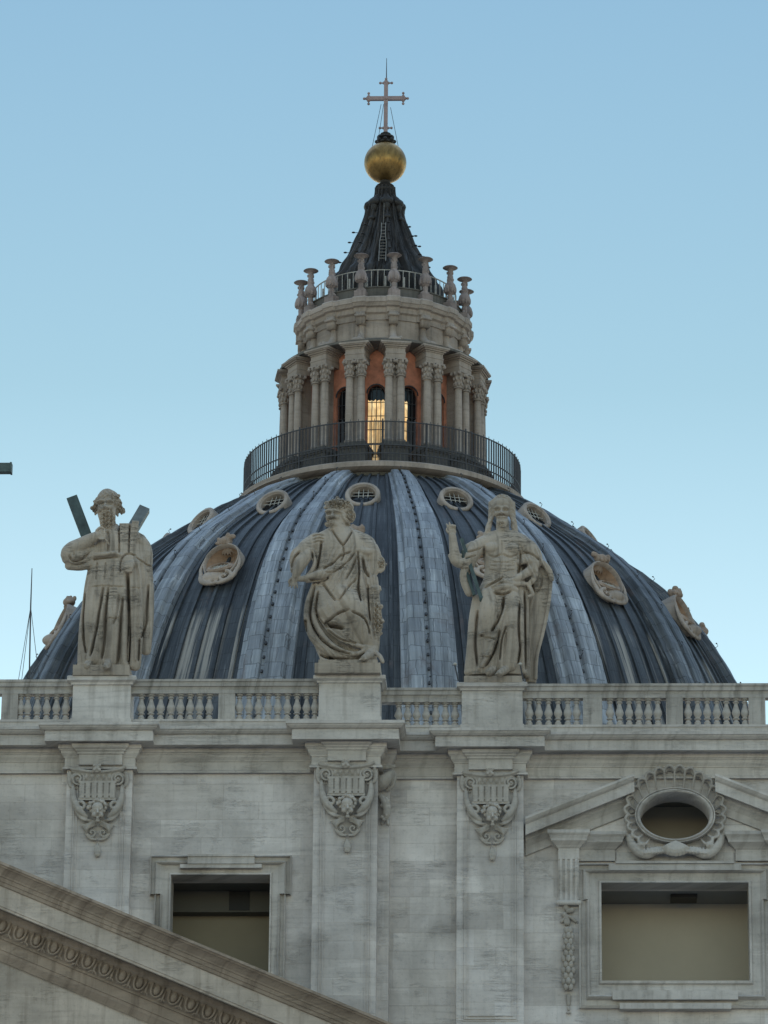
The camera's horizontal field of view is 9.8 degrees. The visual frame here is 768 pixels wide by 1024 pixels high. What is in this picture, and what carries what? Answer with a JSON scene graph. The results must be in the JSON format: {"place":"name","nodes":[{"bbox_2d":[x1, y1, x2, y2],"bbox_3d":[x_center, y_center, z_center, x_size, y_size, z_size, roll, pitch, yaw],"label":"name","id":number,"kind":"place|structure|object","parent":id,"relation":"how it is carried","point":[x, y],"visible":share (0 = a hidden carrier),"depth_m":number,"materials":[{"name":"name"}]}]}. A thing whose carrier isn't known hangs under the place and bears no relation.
{"place":"outdoors","nodes":[
{"label":"outdoors","id":0,"kind":"place"},
{"bbox_2d":[0,0,767,723],"label":"sky","id":1,"kind":"structure","parent":0,"point":[596,171],"materials":[{"name":"blue"}]},
{"bbox_2d":[22,466,748,724],"bbox_3d":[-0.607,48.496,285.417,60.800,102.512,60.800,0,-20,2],"label":"dome","id":2,"kind":"structure","parent":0,"point":[229,603],"depth_m":280.04,"materials":[{"name":"blue-grey lead sheet"},{"name":"stone"}]},
{"bbox_2d":[42,596,76,649],"bbox_3d":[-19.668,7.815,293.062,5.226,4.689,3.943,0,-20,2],"label":"dormer window","id":3,"kind":"structure","parent":2,"relation":"in","point":[69,602],"depth_m":292.13,"materials":[{"name":"stone"}]},
{"bbox_2d":[187,508,217,532],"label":"round window","id":4,"kind":"structure","parent":2,"relation":"in","point":[206,514],"depth_m":292.20,"materials":[{"name":"stone"}]},
{"bbox_2d":[198,533,244,585],"bbox_3d":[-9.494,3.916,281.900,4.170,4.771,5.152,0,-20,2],"label":"dormer window","id":5,"kind":"structure","parent":2,"relation":"in","point":[216,571],"depth_m":280.67,"materials":[{"name":"stone"}]},
{"bbox_2d":[256,490,291,513],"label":"round window","id":6,"kind":"structure","parent":2,"relation":"in","point":[280,498],"depth_m":288.52,"materials":[{"name":"stone"}]},
{"bbox_2d":[350,524,364,532],"bbox_3d":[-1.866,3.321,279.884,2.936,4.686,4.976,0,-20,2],"label":"dormer window","id":7,"kind":"structure","parent":2,"relation":"in","point":[361,528],"depth_m":279.30,"materials":[{"name":"stone"}]},
{"bbox_2d":[345,482,380,505],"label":"round window","id":8,"kind":"structure","parent":2,"relation":"in","point":[356,491],"depth_m":286.97,"materials":[{"name":"stone"}]},
{"bbox_2d":[239,58,522,497],"bbox_3d":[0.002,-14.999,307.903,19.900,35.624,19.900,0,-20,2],"label":"lantern","id":9,"kind":"object","parent":2,"relation":"on","point":[382,372],"visible":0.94,"depth_m":300.89,"materials":[{"name":"stone"}]},
{"bbox_2d":[336,386,345,442],"bbox_3d":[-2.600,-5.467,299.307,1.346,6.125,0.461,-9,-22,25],"label":"arched window","id":10,"kind":"structure","parent":9,"relation":"in","point":[341,402],"depth_m":300.16,"materials":[{"name":"black glass"}]},
{"bbox_2d":[366,384,384,459],"bbox_3d":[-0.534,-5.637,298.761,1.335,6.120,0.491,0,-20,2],"label":"arched window","id":11,"kind":"structure","parent":9,"relation":"in","point":[376,396],"depth_m":299.42,"materials":[{"name":"yellow glass"}]},
{"bbox_2d":[405,385,418,451],"bbox_3d":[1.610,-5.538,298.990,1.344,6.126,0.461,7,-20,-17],"label":"arched window","id":12,"kind":"structure","parent":9,"relation":"in","point":[410,399],"depth_m":299.57,"materials":[{"name":"black glass"}]},
{"bbox_2d":[437,487,472,510],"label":"round window","id":13,"kind":"structure","parent":2,"relation":"in","point":[448,495],"depth_m":287.60,"materials":[{"name":"stone"}]},
{"bbox_2d":[474,531,484,577],"bbox_3d":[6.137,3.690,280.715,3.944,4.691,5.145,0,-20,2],"label":"dormer window","id":14,"kind":"structure","parent":2,"relation":"in","point":[479,568],"depth_m":278.48,"materials":[{"name":"stone"}]},
{"bbox_2d":[517,502,550,527],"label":"round window","id":15,"kind":"structure","parent":2,"relation":"in","point":[529,510],"depth_m":290.43,"materials":[{"name":"stone"}]},
{"bbox_2d":[578,526,596,540],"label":"round window","id":16,"kind":"structure","parent":2,"relation":"in","point":[582,528],"depth_m":295.07,"materials":[{"name":"stone"}]},
{"bbox_2d":[583,551,627,604],"bbox_3d":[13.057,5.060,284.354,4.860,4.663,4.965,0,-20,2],"label":"dormer window","id":17,"kind":"structure","parent":2,"relation":"in","point":[609,587],"depth_m":283.28,"materials":[{"name":"stone"}]},
{"bbox_2d":[662,586,701,640],"bbox_3d":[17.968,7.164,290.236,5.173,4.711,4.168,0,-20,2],"label":"dormer window","id":18,"kind":"structure","parent":2,"relation":"in","point":[675,604],"depth_m":289.01,"materials":[{"name":"stone"}]},
{"bbox_2d":[699,622,708,636],"bbox_3d":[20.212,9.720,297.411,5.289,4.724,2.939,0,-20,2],"label":"dormer window","id":19,"kind":"structure","parent":2,"relation":"in","point":[701,624],"depth_m":297.60,"materials":[{"name":"stone"}]},
{"label":"ground","id":20,"kind":"structure","parent":0,"visible":0},
{"bbox_2d":[0,675,767,1023],"bbox_3d":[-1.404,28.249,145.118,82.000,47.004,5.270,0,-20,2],"label":"church facade","id":21,"kind":"structure","parent":20,"relation":"on","point":[492,859],"depth_m":150.46,"materials":[{"name":"stone"}]},
{"bbox_2d":[0,462,12,474],"bbox_3d":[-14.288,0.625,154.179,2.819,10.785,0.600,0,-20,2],"label":"tall cross","id":22,"kind":"object","parent":21,"relation":"on","point":[6,468],"visible":1,"depth_m":154.75,"materials":[{"name":"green metal"}]},
{"bbox_2d":[61,488,153,675],"bbox_3d":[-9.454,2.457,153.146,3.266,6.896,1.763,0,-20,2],"label":"statue","id":23,"kind":"object","parent":21,"relation":"on","point":[115,561],"visible":1,"depth_m":152.74,"materials":[{"name":"stone"}]},
{"bbox_2d":[0,861,392,1023],"bbox_3d":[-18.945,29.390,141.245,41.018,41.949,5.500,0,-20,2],"label":"portico pediment","id":24,"kind":"structure","parent":21,"relation":"attached to","point":[67,956],"depth_m":144.36,"materials":[{"name":"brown stone"}]},
{"bbox_2d":[149,855,291,978],"bbox_3d":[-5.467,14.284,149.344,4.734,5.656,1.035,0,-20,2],"label":"window frame","id":25,"kind":"structure","parent":21,"relation":"in","point":[165,870],"depth_m":149.68,"materials":[{"name":"stone"}]},
{"bbox_2d":[288,496,386,674],"bbox_3d":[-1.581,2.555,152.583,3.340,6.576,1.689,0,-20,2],"label":"statue","id":26,"kind":"object","parent":21,"relation":"on","point":[343,619],"visible":1,"depth_m":152.14,"materials":[{"name":"stone"}]},
{"bbox_2d":[446,494,553,683],"bbox_3d":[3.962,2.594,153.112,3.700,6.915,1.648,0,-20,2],"label":"statue","id":27,"kind":"object","parent":21,"relation":"on","point":[509,611],"visible":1,"depth_m":152.93,"materials":[{"name":"stone"}]},
{"bbox_2d":[576,863,767,1008],"bbox_3d":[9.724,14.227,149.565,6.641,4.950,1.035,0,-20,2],"label":"window frame","id":28,"kind":"structure","parent":21,"relation":"in","point":[594,993],"depth_m":149.35,"materials":[{"name":"stone"}]},
{"bbox_2d":[635,787,714,843],"bbox_3d":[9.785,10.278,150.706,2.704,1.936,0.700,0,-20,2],"label":"oval window frame","id":29,"kind":"structure","parent":21,"relation":"in","point":[672,791],"depth_m":150.52,"materials":[{"name":"stone"}]},
{"bbox_3d":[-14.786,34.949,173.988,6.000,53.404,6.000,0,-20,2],"label":"rooftop","id":30,"kind":"object","parent":20,"relation":"on","visible":0},
{"bbox_2d":[18,571,43,716],"bbox_3d":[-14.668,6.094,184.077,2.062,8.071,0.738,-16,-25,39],"label":"antenna mast","id":31,"kind":"object","parent":30,"relation":"on","point":[30,613],"visible":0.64,"depth_m":184.53,"materials":[{"name":"metal"}]}
]}

